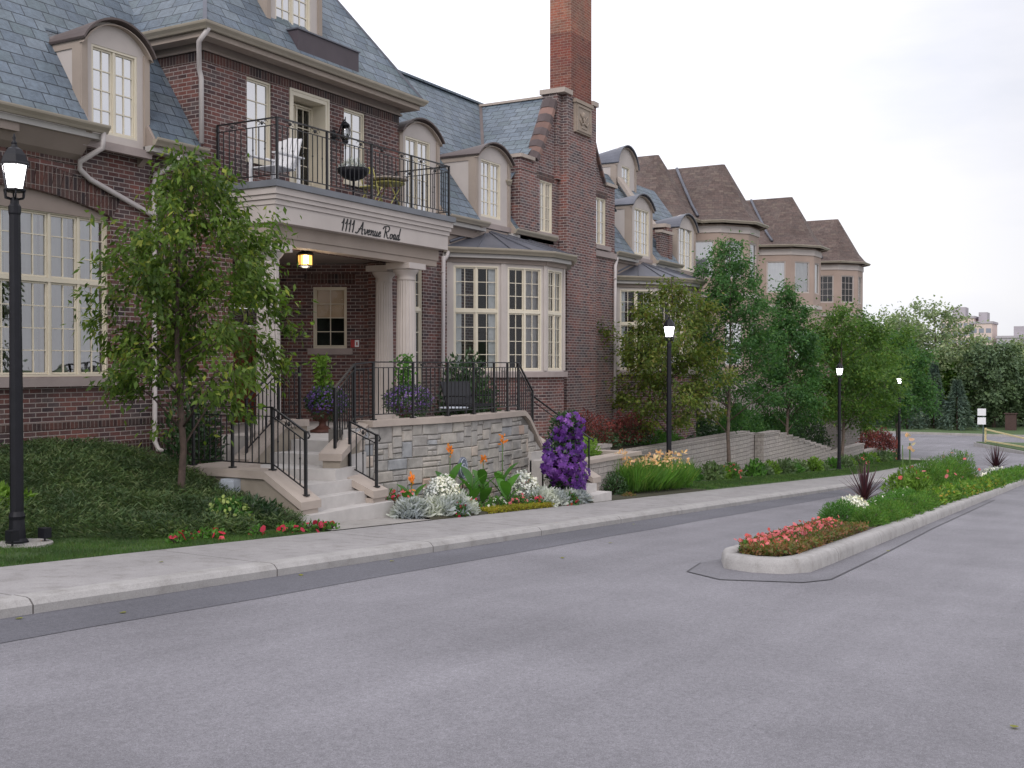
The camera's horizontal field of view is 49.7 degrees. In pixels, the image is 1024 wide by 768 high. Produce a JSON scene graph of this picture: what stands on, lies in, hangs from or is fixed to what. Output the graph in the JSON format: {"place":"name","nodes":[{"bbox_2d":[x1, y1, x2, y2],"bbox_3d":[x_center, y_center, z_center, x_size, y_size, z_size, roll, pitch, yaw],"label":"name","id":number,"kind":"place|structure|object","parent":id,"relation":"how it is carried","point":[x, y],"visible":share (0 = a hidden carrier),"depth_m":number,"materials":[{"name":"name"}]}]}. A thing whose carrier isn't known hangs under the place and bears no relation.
{"place":"outdoors","nodes":[
{"label":"outdoors","id":0,"kind":"place"},
{"bbox_2d":[0,459,340,566],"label":"lawn","id":1,"kind":"structure","parent":0,"point":[108,534],"depth_m":14.59,"materials":[{"name":"green plant"}]},
{"bbox_2d":[0,480,41,508],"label":"leafy plant","id":2,"kind":"object","parent":1,"relation":"on","point":[4,489],"visible":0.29,"depth_m":14.40,"materials":[{"name":"green plant"}]},
{"bbox_2d":[0,538,52,547],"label":"lamp footing","id":3,"kind":"object","parent":1,"relation":"on","point":[33,541],"visible":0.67,"depth_m":12.95,"materials":[{"name":"concrete"}]},
{"bbox_2d":[0,133,29,543],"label":"street lamp","id":4,"kind":"object","parent":3,"relation":"on","point":[14,164],"visible":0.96,"depth_m":12.93,"materials":[{"name":"metal"}]},
{"bbox_2d":[0,529,303,566],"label":"grass","id":5,"kind":"structure","parent":1,"relation":"on","point":[49,556],"depth_m":13.04,"materials":[{"name":"green plant"}]},
{"bbox_2d":[0,435,308,539],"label":"juniper ground cover","id":6,"kind":"object","parent":1,"relation":"on","point":[99,453],"visible":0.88,"depth_m":15.35,"materials":[{"name":"green plant"}]},
{"bbox_2d":[59,139,317,503],"bbox_3d":[-4.722,-0.831,16.199,3.470,5.499,3.822,1,1,30],"label":"street tree","id":7,"kind":"object","parent":1,"relation":"on","point":[183,290],"visible":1,"depth_m":15.99,"materials":[{"name":"green plant"}]},
{"bbox_2d":[197,495,259,531],"bbox_3d":[-3.973,1.827,15.373,0.864,0.615,0.851,1,1,30],"label":"sedum plant","id":8,"kind":"object","parent":1,"relation":"on","point":[232,502],"visible":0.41,"depth_m":15.27,"materials":[{"name":"green plant"}]},
{"bbox_2d":[240,490,285,525],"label":"shrub","id":9,"kind":"object","parent":1,"relation":"on","point":[265,506],"visible":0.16,"depth_m":16.05,"materials":[{"name":"green plant"}]},
{"bbox_2d":[308,517,430,529],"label":"path","id":10,"kind":"structure","parent":0,"point":[364,523],"depth_m":17.14,"materials":[{"name":"concrete"}]},
{"bbox_2d":[0,458,934,596],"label":"sidewalk","id":11,"kind":"structure","parent":0,"point":[30,578],"depth_m":14.15,"materials":[{"name":"concrete"}]},
{"bbox_2d":[0,432,1023,767],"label":"road","id":12,"kind":"structure","parent":0,"point":[644,648],"depth_m":7.90,"materials":[{"name":"grey asphalt"}]},
{"bbox_2d":[0,481,894,642],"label":"asphalt strip","id":13,"kind":"object","parent":12,"relation":"on","point":[40,624],"visible":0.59,"depth_m":11.86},
{"bbox_2d":[0,457,925,618],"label":"kerb","id":14,"kind":"structure","parent":12,"relation":"on","point":[43,601],"depth_m":12.60,"materials":[{"name":"concrete"}]},
{"bbox_2d":[689,499,992,581],"bbox_3d":[7.922,2.781,22.193,1.780,1.323,21.680,1,1,30],"label":"asphalt patch","id":15,"kind":"object","parent":12,"relation":"on","point":[715,569],"visible":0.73,"depth_m":14.18,"materials":[{"name":"grey asphalt"}]},
{"bbox_2d":[721,473,1023,573],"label":"median kerb","id":16,"kind":"structure","parent":12,"relation":"on","point":[808,561],"depth_m":15.49,"materials":[{"name":"concrete"}]},
{"bbox_2d":[858,327,945,452],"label":"street tree","id":17,"kind":"object","parent":12,"relation":"on","point":[921,388],"visible":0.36,"depth_m":67.50,"materials":[{"name":"green plant"}]},
{"bbox_2d":[884,431,1023,436],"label":"kerb","id":18,"kind":"structure","parent":12,"relation":"on","point":[963,434],"depth_m":94.30,"materials":[{"name":"concrete"}]},
{"bbox_2d":[236,422,832,449],"bbox_3d":[-0.689,2.869,52.484,26.850,3.026,45.600,1,1,30],"label":"bed","id":19,"kind":"object","parent":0,"point":[624,446],"visible":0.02,"depth_m":34.51,"materials":[{"name":"soil"}]},
{"bbox_2d":[579,407,619,447],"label":"barberry shrub","id":20,"kind":"object","parent":19,"relation":"on","point":[603,437],"visible":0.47,"depth_m":32.15,"materials":[{"name":"red plant"}]},
{"bbox_2d":[602,409,659,446],"bbox_3d":[3.652,1.323,34.530,1.506,1.143,3.204,1,1,30],"label":"barberry shrub","id":21,"kind":"object","parent":19,"relation":"on","point":[629,431],"visible":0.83,"depth_m":34.23,"materials":[{"name":"red plant"}]},
{"bbox_2d":[664,413,720,440],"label":"hedge","id":22,"kind":"object","parent":19,"relation":"on","point":[704,430],"visible":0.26,"depth_m":40.01,"materials":[{"name":"green plant"}]},
{"bbox_2d":[713,401,765,433],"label":"hedge","id":23,"kind":"object","parent":19,"relation":"on","point":[758,425],"visible":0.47,"depth_m":43.48,"materials":[{"name":"green plant"}]},
{"bbox_2d":[748,408,797,437],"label":"hedge","id":24,"kind":"object","parent":19,"relation":"on","point":[769,422],"visible":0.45,"depth_m":47.08,"materials":[{"name":"green plant"}]},
{"bbox_2d":[802,416,830,446],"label":"hedge","id":25,"kind":"object","parent":19,"relation":"on","point":[818,438],"visible":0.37,"depth_m":55.92,"materials":[{"name":"green plant"}]},
{"bbox_2d":[820,313,914,440],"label":"street tree","id":26,"kind":"object","parent":19,"relation":"on","point":[860,392],"visible":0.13,"depth_m":63.16,"materials":[{"name":"green plant"}]},
{"bbox_2d":[855,426,897,450],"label":"shrub","id":27,"kind":"object","parent":19,"relation":"on","point":[884,440],"visible":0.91,"depth_m":61.71,"materials":[{"name":"red plant"}]},
{"bbox_2d":[428,487,705,519],"bbox_3d":[0.556,2.500,24.422,3.210,0.870,13.100,1,1,30],"label":"planting bed","id":28,"kind":"object","parent":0,"point":[654,492],"visible":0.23,"depth_m":25.59,"materials":[{"name":"soil"}]},
{"bbox_2d":[386,493,437,522],"bbox_3d":[-1.630,2.040,18.185,0.785,0.501,0.906,1,1,30],"label":"dusty miller","id":29,"kind":"object","parent":28,"relation":"on","point":[416,507],"visible":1,"depth_m":18.00,"materials":[{"name":"silver plant"}]},
{"bbox_2d":[422,473,460,498],"bbox_3d":[-1.237,1.957,19.569,0.772,0.751,0.940,1,1,30],"label":"white flower mound","id":30,"kind":"object","parent":28,"relation":"on","point":[438,489],"visible":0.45,"depth_m":19.43,"materials":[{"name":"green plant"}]},
{"bbox_2d":[426,495,459,520],"bbox_3d":[-1.256,2.071,18.590,0.734,0.455,0.889,1,1,30],"label":"dusty miller","id":31,"kind":"object","parent":28,"relation":"on","point":[442,505],"visible":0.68,"depth_m":18.45,"materials":[{"name":"silver plant"}]},
{"bbox_2d":[443,488,480,515],"bbox_3d":[-0.947,2.063,19.121,0.819,0.501,0.949,1,1,30],"label":"dusty miller","id":32,"kind":"object","parent":28,"relation":"on","point":[472,506],"visible":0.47,"depth_m":19.04,"materials":[{"name":"white plant"}]},
{"bbox_2d":[458,466,484,499],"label":"canna plant","id":33,"kind":"object","parent":28,"relation":"on","point":[472,487],"visible":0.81,"depth_m":20.46,"materials":[{"name":"green plant"}]},
{"bbox_2d":[472,455,498,503],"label":"canna plant","id":34,"kind":"object","parent":28,"relation":"on","point":[485,489],"visible":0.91,"depth_m":21.20,"materials":[{"name":"green plant"}]},
{"bbox_2d":[497,474,520,501],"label":"canna plant","id":35,"kind":"object","parent":28,"relation":"on","point":[505,487],"visible":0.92,"depth_m":21.26,"materials":[{"name":"green plant"}]},
{"bbox_2d":[478,501,554,513],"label":"yellow carpet plants","id":36,"kind":"object","parent":28,"relation":"on","point":[507,507],"visible":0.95,"depth_m":20.43,"materials":[{"name":"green plant"}]},
{"bbox_2d":[503,469,539,502],"bbox_3d":[0.206,2.079,22.022,0.902,0.781,0.862,0,1,-23],"label":"white flower mound","id":37,"kind":"object","parent":28,"relation":"on","point":[523,486],"visible":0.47,"depth_m":21.89,"materials":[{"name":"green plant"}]},
{"bbox_2d":[524,483,560,506],"bbox_3d":[0.594,2.230,21.851,0.776,0.527,1.024,1,1,30],"label":"dusty miller","id":38,"kind":"object","parent":28,"relation":"on","point":[548,494],"visible":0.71,"depth_m":21.70,"materials":[{"name":"white plant"}]},
{"bbox_2d":[540,409,590,490],"bbox_3d":[1.093,1.538,23.223,1.014,2.075,1.687,0,1,10],"label":"clematis","id":39,"kind":"object","parent":28,"relation":"on","point":[562,465],"visible":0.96,"depth_m":22.90,"materials":[{"name":"purple plant"}]},
{"bbox_2d":[601,470,628,494],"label":"shrub","id":40,"kind":"object","parent":28,"relation":"on","point":[618,487],"visible":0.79,"depth_m":25.73,"materials":[{"name":"green plant"}]},
{"bbox_2d":[613,449,702,493],"bbox_3d":[3.466,2.180,27.792,2.077,1.293,4.818,1,1,30],"label":"daylily clump","id":41,"kind":"object","parent":28,"relation":"on","point":[647,474],"visible":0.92,"depth_m":27.13,"materials":[{"name":"green plant"}]},
{"bbox_2d":[244,0,1023,348],"label":"sky","id":42,"kind":"structure","parent":0,"point":[900,123],"materials":[{"name":"white"}]},
{"bbox_2d":[684,459,926,489],"bbox_3d":[12.719,3.513,45.766,3.210,1.961,36.000,1,1,30],"label":"lawn strip","id":43,"kind":"object","parent":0,"point":[790,479],"visible":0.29,"depth_m":37.81,"materials":[{"name":"green plant"}]},
{"bbox_2d":[663,314,675,462],"bbox_3d":[4.399,0.443,30.934,0.308,4.835,0.356,1,1,30],"label":"street lamp","id":44,"kind":"object","parent":43,"relation":"on","point":[669,326],"visible":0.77,"depth_m":30.87,"materials":[{"name":"metal"}]},
{"bbox_2d":[596,274,745,460],"bbox_3d":[4.895,-0.151,33.836,4.282,6.467,5.285,0,1,-21],"label":"street tree","id":45,"kind":"object","parent":43,"relation":"on","point":[653,360],"visible":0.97,"depth_m":33.42,"materials":[{"name":"green plant"}]},
{"bbox_2d":[697,460,726,480],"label":"border plant","id":46,"kind":"object","parent":43,"relation":"on","point":[717,471],"visible":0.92,"depth_m":35.04,"materials":[{"name":"green plant"}]},
{"bbox_2d":[681,229,805,462],"bbox_3d":[7.431,-1.052,39.036,5.893,8.828,4.820,0,1,-3],"label":"street tree","id":47,"kind":"object","parent":43,"relation":"on","point":[753,339],"visible":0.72,"depth_m":38.32,"materials":[{"name":"green plant"}]},
{"bbox_2d":[742,458,767,476],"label":"border plant","id":48,"kind":"object","parent":43,"relation":"on","point":[752,466],"visible":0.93,"depth_m":38.94,"materials":[{"name":"green plant"}]},
{"bbox_2d":[738,273,842,434],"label":"street tree","id":49,"kind":"object","parent":43,"relation":"on","point":[805,342],"visible":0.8,"depth_m":45.88,"materials":[{"name":"green plant"}]},
{"bbox_2d":[836,360,843,469],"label":"street lamp","id":50,"kind":"object","parent":43,"relation":"on","point":[839,368],"visible":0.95,"depth_m":48.33,"materials":[{"name":"metal"}]},
{"bbox_2d":[762,297,927,457],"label":"street tree","id":51,"kind":"object","parent":43,"relation":"on","point":[862,369],"visible":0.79,"depth_m":52.81,"materials":[{"name":"green plant"}]},
{"bbox_2d":[754,499,954,555],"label":"median soil","id":52,"kind":"structure","parent":0,"point":[869,528],"depth_m":17.14,"materials":[{"name":"brown soil"}]},
{"bbox_2d":[738,518,868,556],"bbox_3d":[4.256,2.216,16.119,1.012,0.511,5.144,1,1,30],"label":"bedding foliage","id":53,"kind":"object","parent":52,"relation":"on","point":[819,538],"visible":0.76,"depth_m":15.07,"materials":[{"name":"brown plant"}]},
{"bbox_2d":[817,498,860,521],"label":"bushy plant","id":54,"kind":"object","parent":52,"relation":"on","point":[843,510],"visible":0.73,"depth_m":19.92,"materials":[{"name":"green plant"}]},
{"bbox_2d":[839,462,897,501],"bbox_3d":[6.987,2.034,21.851,1.296,1.084,1.397,0,1,-2],"label":"cordyline","id":55,"kind":"object","parent":52,"relation":"on","point":[864,491],"visible":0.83,"depth_m":21.80,"materials":[{"name":"purple plant"}]},
{"bbox_2d":[847,503,891,526],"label":"edging plant","id":56,"kind":"object","parent":52,"relation":"on","point":[864,514],"visible":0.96,"depth_m":19.21,"materials":[{"name":"green plant"}]},
{"bbox_2d":[868,499,904,521],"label":"edging plant","id":57,"kind":"object","parent":52,"relation":"on","point":[892,513],"visible":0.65,"depth_m":20.19,"materials":[{"name":"green plant"}]},
{"bbox_2d":[880,463,934,492],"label":"cosmos plant","id":58,"kind":"object","parent":52,"relation":"on","point":[917,477],"visible":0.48,"depth_m":27.20,"materials":[{"name":"green plant"}]},
{"bbox_2d":[894,495,926,514],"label":"edging plant","id":59,"kind":"object","parent":52,"relation":"on","point":[915,506],"visible":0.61,"depth_m":22.13,"materials":[{"name":"green plant"}]},
{"bbox_2d":[908,456,955,488],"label":"cosmos plant","id":60,"kind":"object","parent":52,"relation":"on","point":[936,475],"visible":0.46,"depth_m":28.77,"materials":[{"name":"green plant"}]},
{"bbox_2d":[921,452,967,482],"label":"cosmos plant","id":61,"kind":"object","parent":52,"relation":"on","point":[956,474],"visible":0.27,"depth_m":31.28,"materials":[{"name":"green plant"}]},
{"bbox_2d":[943,448,980,479],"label":"cosmos plant","id":62,"kind":"object","parent":52,"relation":"on","point":[969,472],"visible":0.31,"depth_m":33.91,"materials":[{"name":"green plant"}]},
{"bbox_2d":[872,411,1023,434],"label":"verge","id":63,"kind":"structure","parent":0,"point":[1019,430],"depth_m":99.92,"materials":[{"name":"green plant"}]},
{"bbox_2d":[891,389,927,429],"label":"spruce tree","id":64,"kind":"object","parent":63,"relation":"on","point":[918,422],"visible":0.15,"depth_m":100.23,"materials":[{"name":"green plant"}]},
{"bbox_2d":[876,301,949,420],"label":"tree","id":65,"kind":"object","parent":63,"relation":"on","point":[899,316],"visible":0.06,"depth_m":112.66,"materials":[{"name":"green plant"}]},
{"bbox_2d":[915,362,951,428],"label":"spruce tree","id":66,"kind":"object","parent":63,"relation":"on","point":[934,371],"visible":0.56,"depth_m":101.74,"materials":[{"name":"green plant"}]},
{"bbox_2d":[886,294,988,424],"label":"tree","id":67,"kind":"object","parent":63,"relation":"on","point":[944,352],"visible":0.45,"depth_m":106.50,"materials":[{"name":"green plant"}]},
{"bbox_2d":[919,358,974,424],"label":"tree","id":68,"kind":"object","parent":63,"relation":"on","point":[947,377],"visible":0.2,"depth_m":105.24,"materials":[{"name":"green plant"}]},
{"bbox_2d":[936,379,979,430],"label":"spruce tree","id":69,"kind":"object","parent":63,"relation":"on","point":[961,400],"visible":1,"depth_m":98.88,"materials":[{"name":"green plant"}]},
{"bbox_2d":[948,333,1002,422],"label":"tree","id":70,"kind":"object","parent":63,"relation":"on","point":[983,344],"visible":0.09,"depth_m":110.77,"materials":[{"name":"green plant"}]},
{"bbox_2d":[946,334,1023,427],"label":"tree","id":71,"kind":"object","parent":63,"relation":"on","point":[994,368],"visible":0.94,"depth_m":102.20,"materials":[{"name":"green plant"}]},
{"bbox_3d":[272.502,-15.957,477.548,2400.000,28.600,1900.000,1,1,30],"label":"ground","id":72,"kind":"structure","parent":0,"visible":0},
{"bbox_2d":[160,386,229,464],"bbox_3d":[-5.513,0.787,19.147,1.427,1.777,1.209,1,1,30],"label":"shrub","id":73,"kind":"object","parent":72,"relation":"on","point":[166,450],"visible":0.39,"depth_m":19.02,"materials":[{"name":"green plant"}]},
{"bbox_2d":[187,419,393,529],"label":"entrance steps","id":74,"kind":"structure","parent":72,"relation":"on","point":[340,489],"depth_m":17.98,"materials":[{"name":"stone"}]},
{"bbox_2d":[189,405,309,495],"bbox_3d":[-4.113,1.014,17.262,2.458,1.341,0.110,1,1,30],"label":"step railing","id":75,"kind":"object","parent":74,"relation":"on","point":[305,439],"visible":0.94,"depth_m":17.07,"materials":[{"name":"metal"}]},
{"bbox_2d":[243,366,302,454],"bbox_3d":[-4.158,0.440,19.282,0.090,1.521,1.450,1,1,30],"label":"step railing","id":76,"kind":"object","parent":74,"relation":"on","point":[278,399],"visible":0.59,"depth_m":19.34,"materials":[{"name":"metal"}]},
{"bbox_2d":[308,407,332,432],"bbox_3d":[-3.701,0.698,21.581,0.564,0.490,0.564,1,1,30],"label":"urn planter","id":77,"kind":"object","parent":74,"relation":"on","point":[322,427],"visible":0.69,"depth_m":21.43,"materials":[{"name":"ceramic"}]},
{"bbox_2d":[308,353,335,407],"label":"climbing vine","id":78,"kind":"object","parent":77,"relation":"in","point":[321,364],"visible":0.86,"depth_m":21.52,"materials":[{"name":"green plant"}]},
{"bbox_2d":[303,381,350,421],"bbox_3d":[-3.608,0.347,21.604,0.945,0.834,0.912,0,1,-17],"label":"petunia plant","id":79,"kind":"object","parent":77,"relation":"in","point":[310,397],"visible":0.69,"depth_m":21.35,"materials":[{"name":"purple plant"}]},
{"bbox_2d":[348,421,380,487],"bbox_3d":[-2.449,1.157,18.296,0.688,1.080,0.090,1,1,30],"label":"step railing","id":80,"kind":"object","parent":74,"relation":"on","point":[376,450],"visible":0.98,"depth_m":18.29,"materials":[{"name":"metal"}]},
{"bbox_2d":[395,405,411,417],"bbox_3d":[-2.176,0.684,22.438,0.423,0.490,0.423,1,1,30],"label":"urn planter","id":81,"kind":"object","parent":74,"relation":"on","point":[400,411],"visible":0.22,"depth_m":22.30,"materials":[{"name":"ceramic"}]},
{"bbox_2d":[391,353,420,405],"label":"climbing vine","id":82,"kind":"object","parent":81,"relation":"in","point":[408,359],"visible":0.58,"depth_m":22.38,"materials":[{"name":"green plant"}]},
{"bbox_2d":[381,382,433,417],"bbox_3d":[-2.093,0.340,22.498,1.038,0.819,1.224,1,1,30],"label":"petunia plant","id":83,"kind":"object","parent":81,"relation":"in","point":[406,400],"visible":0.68,"depth_m":22.23,"materials":[{"name":"purple plant"}]},
{"bbox_2d":[440,381,492,413],"bbox_3d":[-1.003,0.420,24.470,0.680,0.950,1.187,1,1,30],"label":"garden chair","id":84,"kind":"object","parent":74,"relation":"on","point":[460,393],"visible":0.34,"depth_m":24.55,"materials":[{"name":"metal"}]},
{"bbox_2d":[433,347,501,415],"bbox_3d":[-1.082,0.290,25.923,1.788,2.378,1.910,1,1,30],"label":"shrub","id":85,"kind":"object","parent":74,"relation":"on","point":[464,379],"visible":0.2,"depth_m":25.71,"materials":[{"name":"green plant"}]},
{"bbox_2d":[0,0,706,469],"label":"brick building","id":86,"kind":"structure","parent":72,"relation":"on","point":[544,246],"depth_m":23.64,"materials":[{"name":"brick"}]},
{"bbox_2d":[0,206,107,376],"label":"window","id":87,"kind":"structure","parent":86,"relation":"in","point":[53,245],"depth_m":18.29,"materials":[{"name":"beige glass"}]},
{"bbox_2d":[233,329,256,422],"bbox_3d":[-5.956,-0.185,25.041,0.140,2.100,1.140,1,1,30],"label":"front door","id":88,"kind":"structure","parent":86,"relation":"in","point":[251,357],"depth_m":24.95,"materials":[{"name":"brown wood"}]},
{"bbox_2d":[247,76,270,162],"bbox_3d":[-4.998,-5.148,21.591,0.100,1.580,0.700,1,1,30],"label":"window","id":89,"kind":"structure","parent":86,"relation":"in","point":[258,92],"depth_m":21.64,"materials":[{"name":"white glass"}]},
{"bbox_2d":[249,138,304,183],"bbox_3d":[-4.439,-4.192,20.811,0.760,1.020,0.830,1,1,30],"label":"garden chair","id":90,"kind":"object","parent":86,"relation":"on","point":[284,157],"visible":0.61,"depth_m":20.94,"materials":[{"name":"white paint"}]},
{"bbox_2d":[294,103,312,186],"bbox_3d":[-4.794,-4.785,23.208,0.720,2.100,1.000,1,1,30],"label":"door","id":91,"kind":"structure","parent":86,"relation":"in","point":[300,112],"depth_m":23.43,"materials":[{"name":"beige glass"}]},
{"bbox_2d":[296,251,313,267],"bbox_3d":[-4.036,-2.497,21.547,0.294,0.460,0.340,1,1,30],"label":"porch lantern","id":92,"kind":"object","parent":86,"relation":"hanging from","point":[305,259],"visible":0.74,"depth_m":21.45,"materials":[{"name":"glass"}]},
{"bbox_2d":[313,287,346,347],"bbox_3d":[-4.210,-1.536,25.745,0.780,1.420,0.696,0,1,0],"label":"window","id":93,"kind":"structure","parent":86,"relation":"in","point":[330,312],"depth_m":25.73,"materials":[{"name":"beige glass"}]},
{"bbox_2d":[216,116,451,216],"bbox_3d":[-3.441,-4.281,22.640,1.530,1.131,5.750,1,1,30],"label":"balcony railing","id":94,"kind":"object","parent":86,"relation":"attached to","point":[277,125],"visible":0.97,"depth_m":21.51,"materials":[{"name":"metal"}]},
{"bbox_2d":[337,166,369,194],"bbox_3d":[-3.224,-4.039,22.440,0.660,0.660,0.660,1,1,30],"label":"bowl planter","id":95,"kind":"object","parent":86,"relation":"on","point":[352,173],"visible":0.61,"depth_m":22.24,"materials":[{"name":"metal"}]},
{"bbox_2d":[344,108,363,183],"bbox_3d":[-3.509,-5.191,24.201,0.100,1.580,0.750,1,1,30],"label":"window","id":96,"kind":"structure","parent":86,"relation":"in","point":[355,119],"depth_m":24.29,"materials":[{"name":"white glass"}]},
{"bbox_2d":[369,176,406,204],"bbox_3d":[-2.692,-4.090,23.978,0.840,0.728,0.840,1,1,30],"label":"round table","id":97,"kind":"object","parent":86,"relation":"on","point":[386,181],"visible":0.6,"depth_m":23.84,"materials":[{"name":"metal"}]},
{"bbox_2d":[415,270,421,394],"bbox_3d":[-2.595,-1.282,26.697,0.720,3.080,0.400,1,1,30],"label":"window","id":98,"kind":"structure","parent":86,"relation":"in","point":[418,277],"depth_m":26.67,"materials":[{"name":"glass"}]},
{"bbox_2d":[540,180,551,233],"bbox_3d":[0.914,-5.043,31.536,0.100,1.480,0.770,1,1,30],"label":"window","id":99,"kind":"structure","parent":86,"relation":"in","point":[545,187],"depth_m":31.54,"materials":[{"name":"white glass"}]},
{"bbox_2d":[596,197,604,245],"bbox_3d":[2.728,-5.095,34.715,0.100,1.480,0.750,1,1,30],"label":"window","id":100,"kind":"structure","parent":86,"relation":"in","point":[600,203],"depth_m":34.83,"materials":[{"name":"white glass"}]},
{"bbox_2d":[328,410,542,502],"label":"terrace wall","id":101,"kind":"structure","parent":72,"relation":"on","point":[416,446],"depth_m":20.83,"materials":[{"name":"stone"}]},
{"bbox_2d":[333,361,533,449],"bbox_3d":[-1.232,0.403,21.418,0.399,1.667,7.220,1,1,31],"label":"terrace railing","id":102,"kind":"object","parent":101,"relation":"on","point":[373,414],"visible":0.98,"depth_m":20.62,"materials":[{"name":"metal"}]},
{"bbox_2d":[527,437,611,501],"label":"side steps","id":103,"kind":"structure","parent":72,"relation":"on","point":[592,482],"depth_m":23.99,"materials":[{"name":"stone"}]},
{"bbox_2d":[582,449,641,492],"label":"retaining wall","id":104,"kind":"structure","parent":72,"relation":"on","point":[603,463],"depth_m":25.97,"materials":[{"name":"stone"}]},
{"bbox_2d":[591,430,886,473],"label":"long retaining wall","id":105,"kind":"structure","parent":72,"relation":"on","point":[773,445],"depth_m":41.97,"materials":[{"name":"grey stone"}]},
{"bbox_2d":[637,155,870,458],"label":"turreted building","id":106,"kind":"structure","parent":72,"relation":"on","point":[825,259],"depth_m":59.82,"materials":[{"name":"paint"}]},
{"bbox_2d":[940,307,978,347],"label":"apartment tower","id":107,"kind":"structure","parent":72,"relation":"on","point":[964,310],"depth_m":395.38,"materials":[{"name":"grey concrete"}]},
{"bbox_2d":[970,312,997,350],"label":"apartment tower","id":108,"kind":"structure","parent":72,"relation":"on","point":[989,327],"depth_m":391.29,"materials":[{"name":"beige concrete"}]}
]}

